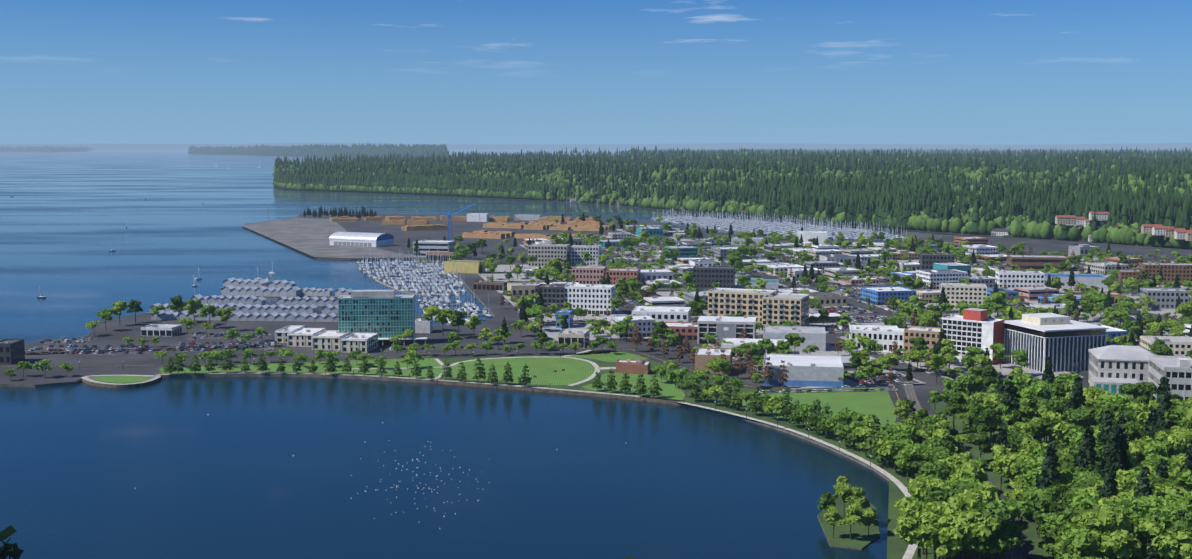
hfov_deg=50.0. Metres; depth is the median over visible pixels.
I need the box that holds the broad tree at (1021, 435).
[1011,433,1030,439]
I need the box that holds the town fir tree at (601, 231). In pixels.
[599,221,603,233]
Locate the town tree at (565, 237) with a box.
[563,235,574,242]
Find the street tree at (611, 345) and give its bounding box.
[606,342,617,353]
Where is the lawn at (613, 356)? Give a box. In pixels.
[567,350,647,361]
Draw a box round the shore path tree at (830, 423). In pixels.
[821,414,842,435]
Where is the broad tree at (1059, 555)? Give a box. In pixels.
[1054,534,1065,558]
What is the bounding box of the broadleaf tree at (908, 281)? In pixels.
[901,276,912,285]
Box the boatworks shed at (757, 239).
[731,237,762,244]
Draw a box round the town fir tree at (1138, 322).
[1134,310,1143,342]
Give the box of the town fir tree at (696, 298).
[694,288,701,318]
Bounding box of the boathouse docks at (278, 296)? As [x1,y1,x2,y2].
[146,295,338,314]
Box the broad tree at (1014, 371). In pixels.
[1005,367,1022,378]
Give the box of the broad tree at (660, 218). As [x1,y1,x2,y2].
[656,214,662,224]
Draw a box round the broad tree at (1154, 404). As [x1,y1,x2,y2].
[1148,396,1191,408]
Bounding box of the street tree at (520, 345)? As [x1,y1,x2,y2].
[512,343,524,354]
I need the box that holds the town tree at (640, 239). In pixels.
[634,236,642,245]
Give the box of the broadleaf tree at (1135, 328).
[1128,326,1140,335]
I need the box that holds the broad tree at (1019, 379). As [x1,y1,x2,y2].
[1003,371,1031,393]
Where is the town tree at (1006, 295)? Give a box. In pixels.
[989,293,1008,303]
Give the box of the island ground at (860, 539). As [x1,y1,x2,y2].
[817,494,879,549]
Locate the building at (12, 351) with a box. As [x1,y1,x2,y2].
[0,339,24,364]
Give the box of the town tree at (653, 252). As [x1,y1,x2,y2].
[647,251,656,257]
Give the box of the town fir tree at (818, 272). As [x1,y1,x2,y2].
[815,268,820,282]
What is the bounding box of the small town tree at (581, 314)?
[573,307,585,317]
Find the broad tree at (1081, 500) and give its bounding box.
[1062,490,1103,515]
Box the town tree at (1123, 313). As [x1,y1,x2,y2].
[1114,307,1130,324]
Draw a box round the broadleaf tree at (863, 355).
[849,351,869,371]
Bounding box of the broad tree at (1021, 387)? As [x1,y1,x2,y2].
[1018,384,1029,415]
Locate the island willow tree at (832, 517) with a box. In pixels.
[824,506,841,537]
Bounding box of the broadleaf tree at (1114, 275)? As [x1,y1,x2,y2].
[1107,270,1119,279]
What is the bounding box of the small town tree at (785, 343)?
[775,341,793,352]
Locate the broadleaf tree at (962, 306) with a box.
[956,303,971,312]
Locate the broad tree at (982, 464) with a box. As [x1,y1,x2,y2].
[956,458,988,481]
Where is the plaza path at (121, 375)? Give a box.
[85,375,153,376]
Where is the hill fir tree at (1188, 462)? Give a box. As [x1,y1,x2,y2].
[1179,440,1191,471]
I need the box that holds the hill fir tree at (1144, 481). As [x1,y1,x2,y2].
[1133,462,1153,497]
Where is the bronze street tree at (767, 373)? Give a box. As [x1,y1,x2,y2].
[762,357,773,385]
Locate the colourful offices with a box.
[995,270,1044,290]
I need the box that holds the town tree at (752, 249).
[747,246,756,258]
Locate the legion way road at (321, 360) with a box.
[0,348,627,367]
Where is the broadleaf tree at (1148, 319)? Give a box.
[1141,316,1155,329]
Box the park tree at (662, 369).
[652,365,667,376]
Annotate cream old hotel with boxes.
[940,283,986,308]
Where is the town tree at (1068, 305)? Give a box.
[1063,301,1078,310]
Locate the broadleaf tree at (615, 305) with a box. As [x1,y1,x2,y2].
[609,297,623,314]
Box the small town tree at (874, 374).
[866,368,882,382]
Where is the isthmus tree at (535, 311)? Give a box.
[525,305,545,327]
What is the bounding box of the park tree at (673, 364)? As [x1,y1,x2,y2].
[663,360,679,370]
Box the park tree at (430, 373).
[425,364,434,378]
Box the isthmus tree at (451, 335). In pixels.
[447,331,462,341]
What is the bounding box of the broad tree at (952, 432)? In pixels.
[947,428,958,435]
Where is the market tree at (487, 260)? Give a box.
[484,258,493,272]
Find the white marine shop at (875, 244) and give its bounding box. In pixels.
[853,242,883,248]
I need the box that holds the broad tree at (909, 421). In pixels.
[892,418,916,437]
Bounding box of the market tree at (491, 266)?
[485,261,499,275]
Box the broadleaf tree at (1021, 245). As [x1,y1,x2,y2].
[1017,242,1024,249]
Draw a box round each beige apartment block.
[708,288,776,327]
[762,293,808,330]
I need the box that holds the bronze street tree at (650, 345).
[646,334,654,354]
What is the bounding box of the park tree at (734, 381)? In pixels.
[727,376,744,394]
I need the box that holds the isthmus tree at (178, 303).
[169,295,187,318]
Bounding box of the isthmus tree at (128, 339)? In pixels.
[122,337,134,343]
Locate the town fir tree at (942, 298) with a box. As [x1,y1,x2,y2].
[938,285,946,311]
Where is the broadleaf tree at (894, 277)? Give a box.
[888,273,899,285]
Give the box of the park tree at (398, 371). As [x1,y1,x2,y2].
[392,361,402,376]
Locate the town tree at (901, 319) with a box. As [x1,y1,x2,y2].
[893,317,904,321]
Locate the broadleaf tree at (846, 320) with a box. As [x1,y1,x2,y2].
[835,313,851,335]
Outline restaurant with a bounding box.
[141,324,181,335]
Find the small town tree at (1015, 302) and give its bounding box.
[1008,299,1020,308]
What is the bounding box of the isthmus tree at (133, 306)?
[126,299,142,322]
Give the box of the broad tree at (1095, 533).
[1080,525,1119,558]
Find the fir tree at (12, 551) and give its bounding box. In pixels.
[0,525,23,558]
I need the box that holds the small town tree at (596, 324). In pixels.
[585,320,601,336]
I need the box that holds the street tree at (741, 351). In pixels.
[735,348,744,355]
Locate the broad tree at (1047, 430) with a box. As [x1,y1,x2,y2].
[1037,427,1054,437]
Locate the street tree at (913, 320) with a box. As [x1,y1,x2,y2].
[910,310,917,325]
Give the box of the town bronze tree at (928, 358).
[926,349,932,371]
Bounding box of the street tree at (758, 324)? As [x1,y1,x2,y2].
[756,322,763,329]
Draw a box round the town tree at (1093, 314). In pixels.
[1088,311,1098,316]
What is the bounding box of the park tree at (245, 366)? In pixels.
[239,354,250,370]
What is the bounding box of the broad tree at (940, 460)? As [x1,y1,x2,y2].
[934,457,951,463]
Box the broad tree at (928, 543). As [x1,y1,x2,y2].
[896,500,937,558]
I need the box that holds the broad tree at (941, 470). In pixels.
[918,461,951,481]
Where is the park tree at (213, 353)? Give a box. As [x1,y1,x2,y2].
[208,349,225,363]
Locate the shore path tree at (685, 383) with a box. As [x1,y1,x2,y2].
[679,379,697,397]
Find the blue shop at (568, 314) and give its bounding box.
[556,309,572,327]
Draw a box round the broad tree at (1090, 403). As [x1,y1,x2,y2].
[1084,386,1104,408]
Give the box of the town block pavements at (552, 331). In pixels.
[478,229,1190,388]
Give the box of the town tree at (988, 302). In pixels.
[983,299,994,307]
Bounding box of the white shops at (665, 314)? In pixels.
[632,306,690,321]
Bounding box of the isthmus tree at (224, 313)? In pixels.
[214,307,235,330]
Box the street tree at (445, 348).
[439,346,449,355]
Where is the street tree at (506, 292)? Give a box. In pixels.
[503,290,512,296]
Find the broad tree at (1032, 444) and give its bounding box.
[1026,441,1040,449]
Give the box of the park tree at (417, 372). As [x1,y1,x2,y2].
[410,357,421,377]
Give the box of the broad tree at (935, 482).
[928,478,971,488]
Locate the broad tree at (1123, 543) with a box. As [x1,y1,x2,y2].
[1090,506,1141,558]
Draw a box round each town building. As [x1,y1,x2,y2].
[507,282,545,298]
[522,267,546,276]
[523,238,546,244]
[535,240,553,243]
[549,281,578,283]
[561,237,581,244]
[585,236,612,241]
[596,314,624,329]
[597,257,628,265]
[599,240,627,247]
[608,232,631,239]
[611,314,655,337]
[624,225,644,231]
[624,285,656,296]
[636,227,662,235]
[640,269,672,284]
[643,296,684,306]
[644,279,682,288]
[647,225,671,227]
[663,230,684,235]
[664,264,696,273]
[665,246,697,259]
[673,233,697,238]
[674,305,702,315]
[676,266,693,275]
[677,257,712,263]
[682,242,711,249]
[683,290,708,309]
[689,259,720,265]
[700,238,724,245]
[711,246,745,258]
[742,259,773,266]
[753,262,787,270]
[764,244,793,250]
[765,264,803,274]
[767,236,791,243]
[778,288,817,293]
[779,247,804,254]
[787,268,822,280]
[791,242,812,247]
[792,248,813,256]
[804,261,837,273]
[805,292,846,306]
[807,249,841,260]
[809,312,843,323]
[811,244,839,249]
[820,254,855,261]
[824,267,860,278]
[838,262,878,269]
[838,276,878,284]
[840,248,873,254]
[841,355,883,370]
[853,254,889,263]
[861,286,915,305]
[867,247,897,253]
[889,250,918,259]
[891,271,915,282]
[893,262,919,270]
[916,269,967,288]
[916,289,939,302]
[931,242,957,251]
[933,262,970,275]
[954,236,987,248]
[962,244,997,257]
[968,276,994,286]
[971,267,1005,276]
[978,254,1006,261]
[987,287,1018,301]
[1014,286,1058,300]
[1033,304,1080,315]
[1038,294,1081,305]
[1068,244,1100,256]
[1085,262,1128,274]
[1094,324,1127,345]
[1104,257,1142,267]
[1183,324,1191,336]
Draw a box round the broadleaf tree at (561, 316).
[557,314,568,324]
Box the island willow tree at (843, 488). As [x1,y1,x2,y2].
[832,475,855,516]
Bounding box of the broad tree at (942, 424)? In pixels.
[932,419,952,429]
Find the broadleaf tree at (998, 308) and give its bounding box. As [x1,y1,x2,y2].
[993,304,1005,312]
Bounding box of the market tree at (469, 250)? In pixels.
[464,247,473,254]
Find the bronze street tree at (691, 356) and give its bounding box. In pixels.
[687,344,695,362]
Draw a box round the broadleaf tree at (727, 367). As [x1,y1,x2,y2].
[721,363,731,371]
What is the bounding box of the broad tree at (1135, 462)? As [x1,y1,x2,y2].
[1127,458,1141,468]
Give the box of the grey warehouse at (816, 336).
[763,326,825,350]
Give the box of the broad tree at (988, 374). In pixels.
[972,365,998,389]
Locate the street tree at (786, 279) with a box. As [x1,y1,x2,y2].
[781,277,790,281]
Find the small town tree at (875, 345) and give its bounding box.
[861,339,882,354]
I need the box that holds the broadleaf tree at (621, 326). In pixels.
[612,321,627,332]
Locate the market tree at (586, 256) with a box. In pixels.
[582,252,593,265]
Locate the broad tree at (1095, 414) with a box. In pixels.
[1062,405,1115,429]
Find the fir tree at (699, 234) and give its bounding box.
[697,226,701,237]
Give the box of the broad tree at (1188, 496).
[1184,491,1191,503]
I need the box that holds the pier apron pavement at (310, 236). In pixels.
[243,218,411,257]
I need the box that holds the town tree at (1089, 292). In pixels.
[1083,289,1098,300]
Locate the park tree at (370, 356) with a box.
[357,354,373,359]
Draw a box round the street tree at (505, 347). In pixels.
[502,345,511,355]
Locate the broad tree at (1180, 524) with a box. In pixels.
[1170,506,1191,532]
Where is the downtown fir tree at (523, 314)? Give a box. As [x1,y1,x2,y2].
[519,297,527,325]
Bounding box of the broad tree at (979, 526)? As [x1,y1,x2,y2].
[948,495,1002,558]
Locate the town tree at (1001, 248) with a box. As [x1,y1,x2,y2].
[998,245,1006,253]
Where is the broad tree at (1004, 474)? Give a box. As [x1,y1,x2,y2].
[999,470,1009,477]
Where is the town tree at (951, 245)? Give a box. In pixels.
[942,243,955,250]
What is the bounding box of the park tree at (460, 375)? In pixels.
[455,361,466,381]
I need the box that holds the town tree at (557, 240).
[552,237,562,243]
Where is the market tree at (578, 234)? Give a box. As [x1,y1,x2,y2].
[574,232,583,237]
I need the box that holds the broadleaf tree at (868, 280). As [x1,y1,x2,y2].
[865,276,873,286]
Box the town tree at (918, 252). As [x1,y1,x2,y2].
[915,248,922,261]
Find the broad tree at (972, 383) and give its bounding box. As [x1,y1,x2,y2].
[948,373,986,395]
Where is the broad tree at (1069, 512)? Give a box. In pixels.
[1059,506,1100,554]
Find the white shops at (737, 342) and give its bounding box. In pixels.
[721,338,786,356]
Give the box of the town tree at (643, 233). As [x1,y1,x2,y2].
[640,230,649,241]
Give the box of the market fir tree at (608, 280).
[606,274,611,284]
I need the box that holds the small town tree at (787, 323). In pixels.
[782,320,797,325]
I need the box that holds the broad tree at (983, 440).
[966,432,992,459]
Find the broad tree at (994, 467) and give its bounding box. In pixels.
[988,454,1001,489]
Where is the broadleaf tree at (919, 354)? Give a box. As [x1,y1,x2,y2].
[909,349,926,371]
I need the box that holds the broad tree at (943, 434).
[927,427,957,452]
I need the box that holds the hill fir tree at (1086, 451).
[1073,418,1097,471]
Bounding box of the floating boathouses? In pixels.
[149,277,351,321]
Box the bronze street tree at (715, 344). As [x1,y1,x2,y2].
[714,338,720,348]
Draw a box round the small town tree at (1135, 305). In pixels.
[1131,302,1142,309]
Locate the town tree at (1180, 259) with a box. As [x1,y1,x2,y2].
[1174,256,1185,262]
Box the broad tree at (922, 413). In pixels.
[916,408,929,421]
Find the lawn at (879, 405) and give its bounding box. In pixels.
[716,387,896,439]
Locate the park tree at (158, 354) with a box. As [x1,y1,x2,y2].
[154,350,167,364]
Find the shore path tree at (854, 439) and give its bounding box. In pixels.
[846,412,864,449]
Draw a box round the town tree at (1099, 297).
[1091,293,1106,313]
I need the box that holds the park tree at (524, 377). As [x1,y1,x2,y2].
[518,364,531,386]
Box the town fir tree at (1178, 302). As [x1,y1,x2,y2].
[1176,296,1180,307]
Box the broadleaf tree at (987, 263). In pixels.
[983,261,990,266]
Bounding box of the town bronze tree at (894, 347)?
[889,337,898,353]
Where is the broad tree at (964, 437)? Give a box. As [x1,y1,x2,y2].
[953,434,970,453]
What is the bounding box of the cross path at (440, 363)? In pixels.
[434,358,445,378]
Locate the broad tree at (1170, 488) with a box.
[1125,476,1189,496]
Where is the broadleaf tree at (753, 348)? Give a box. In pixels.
[740,342,758,369]
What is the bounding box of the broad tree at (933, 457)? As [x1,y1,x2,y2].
[918,452,952,469]
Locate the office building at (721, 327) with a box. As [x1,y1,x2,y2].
[697,316,755,343]
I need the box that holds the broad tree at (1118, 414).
[1113,410,1120,424]
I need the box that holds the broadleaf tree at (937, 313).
[920,311,940,325]
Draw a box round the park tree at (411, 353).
[405,350,424,361]
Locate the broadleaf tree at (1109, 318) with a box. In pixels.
[1104,314,1116,322]
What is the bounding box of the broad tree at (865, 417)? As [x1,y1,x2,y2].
[855,415,873,450]
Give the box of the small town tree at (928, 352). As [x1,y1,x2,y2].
[920,348,932,356]
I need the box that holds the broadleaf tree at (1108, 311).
[1101,307,1120,318]
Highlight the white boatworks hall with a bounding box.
[798,231,826,243]
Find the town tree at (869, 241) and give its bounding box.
[863,238,873,246]
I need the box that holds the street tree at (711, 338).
[707,334,717,341]
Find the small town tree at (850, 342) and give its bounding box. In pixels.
[839,338,855,354]
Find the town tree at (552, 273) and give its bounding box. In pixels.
[549,269,559,281]
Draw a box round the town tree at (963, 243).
[959,241,968,248]
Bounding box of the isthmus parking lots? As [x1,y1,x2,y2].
[25,332,439,354]
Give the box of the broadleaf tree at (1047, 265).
[1044,263,1051,269]
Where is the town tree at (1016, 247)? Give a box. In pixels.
[1011,244,1020,251]
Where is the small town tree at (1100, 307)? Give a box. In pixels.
[1094,302,1104,316]
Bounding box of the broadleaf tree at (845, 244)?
[841,241,849,247]
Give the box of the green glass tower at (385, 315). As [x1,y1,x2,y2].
[338,290,426,345]
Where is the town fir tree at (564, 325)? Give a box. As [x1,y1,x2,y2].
[561,315,568,329]
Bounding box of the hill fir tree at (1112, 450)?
[1093,420,1123,477]
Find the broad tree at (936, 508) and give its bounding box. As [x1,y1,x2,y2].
[917,493,963,558]
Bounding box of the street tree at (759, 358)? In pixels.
[753,355,763,365]
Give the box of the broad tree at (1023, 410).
[1018,405,1036,421]
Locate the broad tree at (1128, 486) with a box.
[1118,479,1178,492]
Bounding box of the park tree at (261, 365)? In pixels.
[255,350,268,370]
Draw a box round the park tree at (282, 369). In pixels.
[276,357,285,371]
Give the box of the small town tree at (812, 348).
[802,345,818,354]
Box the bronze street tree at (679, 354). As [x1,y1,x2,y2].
[675,343,684,362]
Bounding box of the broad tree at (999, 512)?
[967,500,1016,558]
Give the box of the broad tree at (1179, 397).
[1171,394,1182,401]
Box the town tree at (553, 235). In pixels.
[550,233,557,238]
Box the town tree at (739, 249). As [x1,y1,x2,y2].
[735,246,748,254]
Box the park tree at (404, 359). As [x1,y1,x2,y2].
[399,355,412,368]
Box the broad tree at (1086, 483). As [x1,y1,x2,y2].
[1073,478,1095,490]
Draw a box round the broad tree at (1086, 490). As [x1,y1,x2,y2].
[1063,487,1092,511]
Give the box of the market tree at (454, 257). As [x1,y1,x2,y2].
[450,252,460,259]
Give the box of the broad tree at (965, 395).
[961,392,968,423]
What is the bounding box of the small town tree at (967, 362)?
[961,356,979,368]
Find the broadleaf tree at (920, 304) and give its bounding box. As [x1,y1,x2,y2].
[916,301,927,309]
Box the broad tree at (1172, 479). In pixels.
[1166,476,1183,486]
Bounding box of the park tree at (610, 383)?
[603,368,617,390]
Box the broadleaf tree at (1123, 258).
[1118,255,1128,262]
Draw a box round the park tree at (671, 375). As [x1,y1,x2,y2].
[665,369,684,387]
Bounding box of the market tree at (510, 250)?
[507,248,514,254]
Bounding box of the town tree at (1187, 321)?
[1181,319,1191,323]
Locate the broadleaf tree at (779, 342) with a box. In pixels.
[777,340,789,349]
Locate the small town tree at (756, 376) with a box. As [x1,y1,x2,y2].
[750,372,763,387]
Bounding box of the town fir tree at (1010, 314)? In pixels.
[1008,308,1013,319]
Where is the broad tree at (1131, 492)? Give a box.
[1116,486,1136,500]
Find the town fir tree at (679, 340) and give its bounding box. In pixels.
[677,331,682,351]
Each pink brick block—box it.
[572,265,606,283]
[606,268,640,284]
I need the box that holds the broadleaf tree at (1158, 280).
[1155,275,1164,285]
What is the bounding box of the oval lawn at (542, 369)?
[450,357,594,384]
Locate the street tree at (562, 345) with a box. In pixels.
[555,343,567,354]
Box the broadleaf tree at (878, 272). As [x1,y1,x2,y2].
[873,269,883,276]
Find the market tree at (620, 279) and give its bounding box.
[615,277,626,287]
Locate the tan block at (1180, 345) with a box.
[1140,336,1191,355]
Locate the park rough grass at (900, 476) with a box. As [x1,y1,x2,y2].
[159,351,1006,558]
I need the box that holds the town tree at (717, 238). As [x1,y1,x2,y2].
[712,234,723,242]
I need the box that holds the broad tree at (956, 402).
[941,391,966,427]
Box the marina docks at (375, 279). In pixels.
[356,261,461,296]
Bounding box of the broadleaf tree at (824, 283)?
[818,281,829,287]
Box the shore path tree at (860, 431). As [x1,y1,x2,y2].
[852,426,874,455]
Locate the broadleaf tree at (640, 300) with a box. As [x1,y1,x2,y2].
[637,295,644,303]
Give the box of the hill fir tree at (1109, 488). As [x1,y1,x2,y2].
[1092,461,1118,508]
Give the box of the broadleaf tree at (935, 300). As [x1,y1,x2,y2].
[932,296,938,304]
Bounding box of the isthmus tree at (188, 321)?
[179,318,197,329]
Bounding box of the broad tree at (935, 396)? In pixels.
[928,390,942,413]
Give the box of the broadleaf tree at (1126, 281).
[1122,279,1131,287]
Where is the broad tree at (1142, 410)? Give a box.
[1125,401,1150,426]
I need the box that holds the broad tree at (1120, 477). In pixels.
[1115,469,1129,486]
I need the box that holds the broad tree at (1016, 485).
[1007,482,1019,519]
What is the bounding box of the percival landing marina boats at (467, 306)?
[417,288,491,323]
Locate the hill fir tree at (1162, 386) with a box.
[1148,376,1171,430]
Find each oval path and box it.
[352,366,450,368]
[450,357,599,385]
[561,350,591,356]
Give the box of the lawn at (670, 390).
[582,373,684,399]
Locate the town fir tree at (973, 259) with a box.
[970,249,976,263]
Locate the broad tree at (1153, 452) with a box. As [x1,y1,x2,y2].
[1140,441,1179,466]
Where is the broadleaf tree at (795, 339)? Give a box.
[785,333,805,353]
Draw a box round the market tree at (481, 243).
[476,238,486,247]
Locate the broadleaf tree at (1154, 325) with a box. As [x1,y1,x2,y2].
[1147,321,1165,332]
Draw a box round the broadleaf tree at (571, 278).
[568,274,575,280]
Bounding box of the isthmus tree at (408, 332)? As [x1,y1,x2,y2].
[399,330,413,335]
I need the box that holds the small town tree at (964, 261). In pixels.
[961,259,971,263]
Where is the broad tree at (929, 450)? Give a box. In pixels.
[920,444,955,460]
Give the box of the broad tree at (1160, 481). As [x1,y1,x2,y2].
[1148,475,1181,487]
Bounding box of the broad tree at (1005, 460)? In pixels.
[991,444,1023,490]
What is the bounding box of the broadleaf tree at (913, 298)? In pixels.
[909,295,918,307]
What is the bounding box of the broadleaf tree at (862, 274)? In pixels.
[857,270,866,277]
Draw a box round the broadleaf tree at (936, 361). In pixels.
[925,353,946,382]
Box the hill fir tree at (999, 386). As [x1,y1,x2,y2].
[996,378,1004,393]
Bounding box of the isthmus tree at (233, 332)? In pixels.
[223,328,240,338]
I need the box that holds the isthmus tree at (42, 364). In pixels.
[32,359,52,371]
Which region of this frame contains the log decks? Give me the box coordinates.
[329,216,610,239]
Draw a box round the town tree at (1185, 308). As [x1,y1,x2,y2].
[1175,301,1191,319]
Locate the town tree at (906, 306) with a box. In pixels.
[895,299,914,322]
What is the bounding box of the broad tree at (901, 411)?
[892,400,913,418]
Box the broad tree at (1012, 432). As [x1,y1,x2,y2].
[1007,428,1022,443]
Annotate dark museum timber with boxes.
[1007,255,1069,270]
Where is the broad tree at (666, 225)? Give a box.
[662,222,670,229]
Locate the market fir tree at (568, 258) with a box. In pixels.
[564,252,570,265]
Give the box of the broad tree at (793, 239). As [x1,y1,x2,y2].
[790,236,798,242]
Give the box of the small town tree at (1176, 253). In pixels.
[1171,251,1180,255]
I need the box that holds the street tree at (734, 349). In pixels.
[732,346,739,353]
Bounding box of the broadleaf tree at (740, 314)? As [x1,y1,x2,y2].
[727,312,743,316]
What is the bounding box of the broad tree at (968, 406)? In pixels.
[965,403,976,433]
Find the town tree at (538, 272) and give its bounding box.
[533,268,544,278]
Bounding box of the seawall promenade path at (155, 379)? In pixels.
[80,372,684,405]
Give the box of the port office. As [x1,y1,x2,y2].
[413,240,455,256]
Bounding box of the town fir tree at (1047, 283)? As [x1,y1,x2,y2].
[1045,274,1050,286]
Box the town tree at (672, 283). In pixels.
[669,281,675,286]
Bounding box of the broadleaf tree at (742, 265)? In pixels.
[736,261,748,274]
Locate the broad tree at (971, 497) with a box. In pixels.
[961,488,993,558]
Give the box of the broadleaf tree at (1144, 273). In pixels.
[1137,269,1148,280]
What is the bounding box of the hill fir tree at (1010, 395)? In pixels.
[997,376,1023,432]
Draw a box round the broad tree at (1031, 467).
[1013,456,1060,488]
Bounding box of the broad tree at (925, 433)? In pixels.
[916,429,956,443]
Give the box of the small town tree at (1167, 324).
[1162,320,1169,329]
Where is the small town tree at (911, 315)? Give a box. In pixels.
[906,312,921,319]
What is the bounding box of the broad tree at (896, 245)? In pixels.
[893,240,902,248]
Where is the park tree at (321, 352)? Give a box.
[313,349,325,360]
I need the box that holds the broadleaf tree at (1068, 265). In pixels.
[1065,260,1071,268]
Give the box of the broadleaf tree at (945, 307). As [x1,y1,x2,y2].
[940,302,953,316]
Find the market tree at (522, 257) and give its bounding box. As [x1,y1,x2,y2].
[517,252,528,267]
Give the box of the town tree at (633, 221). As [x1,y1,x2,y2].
[629,219,636,224]
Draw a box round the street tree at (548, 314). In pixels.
[544,312,551,317]
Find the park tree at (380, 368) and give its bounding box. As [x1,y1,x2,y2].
[375,357,386,373]
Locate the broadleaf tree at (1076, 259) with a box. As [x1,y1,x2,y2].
[1069,255,1081,263]
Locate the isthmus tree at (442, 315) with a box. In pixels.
[430,307,453,335]
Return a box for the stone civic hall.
[1088,345,1154,397]
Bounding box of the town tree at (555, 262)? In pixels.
[550,257,563,269]
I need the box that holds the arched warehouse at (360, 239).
[329,232,393,246]
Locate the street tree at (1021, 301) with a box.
[1019,293,1024,305]
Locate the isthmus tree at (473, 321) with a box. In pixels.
[464,315,480,339]
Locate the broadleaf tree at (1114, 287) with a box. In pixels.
[1108,283,1120,291]
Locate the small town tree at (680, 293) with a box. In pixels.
[678,289,688,295]
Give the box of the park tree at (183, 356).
[174,354,188,362]
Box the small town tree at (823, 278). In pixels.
[817,274,829,281]
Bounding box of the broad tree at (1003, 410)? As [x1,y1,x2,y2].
[986,402,1020,428]
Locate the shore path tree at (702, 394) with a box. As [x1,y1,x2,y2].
[699,378,711,401]
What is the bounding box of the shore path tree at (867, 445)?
[864,420,879,455]
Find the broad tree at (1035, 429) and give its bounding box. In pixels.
[1021,421,1039,435]
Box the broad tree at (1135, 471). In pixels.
[1102,466,1157,482]
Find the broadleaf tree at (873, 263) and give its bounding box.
[870,260,878,266]
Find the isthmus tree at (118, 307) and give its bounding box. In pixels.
[112,301,127,325]
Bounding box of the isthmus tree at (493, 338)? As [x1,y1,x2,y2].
[488,335,506,349]
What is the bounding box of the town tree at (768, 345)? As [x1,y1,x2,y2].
[756,338,776,353]
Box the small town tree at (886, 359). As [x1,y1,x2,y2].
[879,353,898,368]
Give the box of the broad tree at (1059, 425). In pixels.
[1041,411,1075,443]
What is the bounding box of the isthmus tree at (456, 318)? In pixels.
[449,310,467,335]
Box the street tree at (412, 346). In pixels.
[406,343,418,351]
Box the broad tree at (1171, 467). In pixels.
[1155,464,1179,471]
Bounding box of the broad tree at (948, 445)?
[921,439,954,451]
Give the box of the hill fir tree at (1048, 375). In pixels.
[1042,356,1055,383]
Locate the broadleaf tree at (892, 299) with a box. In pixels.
[888,296,898,312]
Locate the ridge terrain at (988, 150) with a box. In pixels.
[275,148,1191,249]
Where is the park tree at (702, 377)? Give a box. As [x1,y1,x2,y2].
[694,368,710,386]
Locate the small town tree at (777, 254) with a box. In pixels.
[772,251,783,258]
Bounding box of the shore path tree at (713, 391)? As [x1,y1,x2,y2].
[703,384,724,399]
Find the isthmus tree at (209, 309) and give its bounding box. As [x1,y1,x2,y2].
[198,305,216,323]
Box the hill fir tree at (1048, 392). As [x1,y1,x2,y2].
[1037,385,1051,443]
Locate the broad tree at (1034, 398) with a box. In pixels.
[1029,393,1044,416]
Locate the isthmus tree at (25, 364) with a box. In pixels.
[16,361,32,376]
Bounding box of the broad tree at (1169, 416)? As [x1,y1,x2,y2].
[1163,406,1182,427]
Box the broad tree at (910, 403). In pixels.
[903,398,915,411]
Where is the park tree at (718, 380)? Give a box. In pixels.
[709,374,728,384]
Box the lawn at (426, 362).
[160,358,442,378]
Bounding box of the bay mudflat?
[899,231,942,241]
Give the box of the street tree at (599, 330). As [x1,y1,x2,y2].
[592,327,603,334]
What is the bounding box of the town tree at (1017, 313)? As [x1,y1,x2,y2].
[1006,306,1023,316]
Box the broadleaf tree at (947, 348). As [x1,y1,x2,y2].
[940,338,958,367]
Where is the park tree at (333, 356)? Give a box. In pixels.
[324,351,340,361]
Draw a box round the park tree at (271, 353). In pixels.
[263,351,277,356]
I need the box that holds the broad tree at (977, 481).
[942,476,979,486]
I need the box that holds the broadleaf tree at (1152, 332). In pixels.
[1148,330,1158,335]
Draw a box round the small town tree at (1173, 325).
[1165,323,1184,328]
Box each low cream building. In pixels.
[275,325,305,342]
[287,328,325,346]
[312,330,350,349]
[341,333,378,352]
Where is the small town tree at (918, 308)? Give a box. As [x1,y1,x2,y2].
[911,307,924,313]
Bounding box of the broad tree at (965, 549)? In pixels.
[937,540,970,558]
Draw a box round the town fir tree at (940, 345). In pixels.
[937,328,944,354]
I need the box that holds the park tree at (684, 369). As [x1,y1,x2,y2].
[677,367,688,376]
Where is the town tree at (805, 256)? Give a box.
[799,252,810,260]
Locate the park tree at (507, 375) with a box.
[501,361,513,382]
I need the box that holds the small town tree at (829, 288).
[825,286,835,291]
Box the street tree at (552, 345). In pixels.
[543,340,556,354]
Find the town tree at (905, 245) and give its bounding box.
[901,242,910,249]
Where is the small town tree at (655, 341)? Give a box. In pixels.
[649,338,660,350]
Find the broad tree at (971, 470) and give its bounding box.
[947,460,980,482]
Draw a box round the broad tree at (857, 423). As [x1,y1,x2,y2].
[850,419,870,451]
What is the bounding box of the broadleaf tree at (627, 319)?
[623,315,633,340]
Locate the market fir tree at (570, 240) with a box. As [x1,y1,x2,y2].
[567,231,573,245]
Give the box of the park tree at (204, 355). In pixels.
[198,351,210,360]
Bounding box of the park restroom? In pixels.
[616,359,642,372]
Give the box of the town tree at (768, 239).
[762,237,770,242]
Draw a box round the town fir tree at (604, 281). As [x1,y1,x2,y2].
[601,276,606,284]
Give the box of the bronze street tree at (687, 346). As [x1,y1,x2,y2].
[682,334,690,352]
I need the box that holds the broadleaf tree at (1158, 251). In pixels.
[1155,249,1161,258]
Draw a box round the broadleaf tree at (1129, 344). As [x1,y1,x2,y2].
[1120,342,1133,345]
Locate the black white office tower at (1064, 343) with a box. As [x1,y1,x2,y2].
[1003,313,1108,371]
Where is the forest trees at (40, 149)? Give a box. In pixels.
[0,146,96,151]
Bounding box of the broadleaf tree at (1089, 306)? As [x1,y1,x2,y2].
[1079,302,1093,321]
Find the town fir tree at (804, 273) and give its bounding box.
[802,264,807,277]
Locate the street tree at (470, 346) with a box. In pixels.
[464,343,477,349]
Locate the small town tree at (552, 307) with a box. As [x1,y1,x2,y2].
[548,303,561,317]

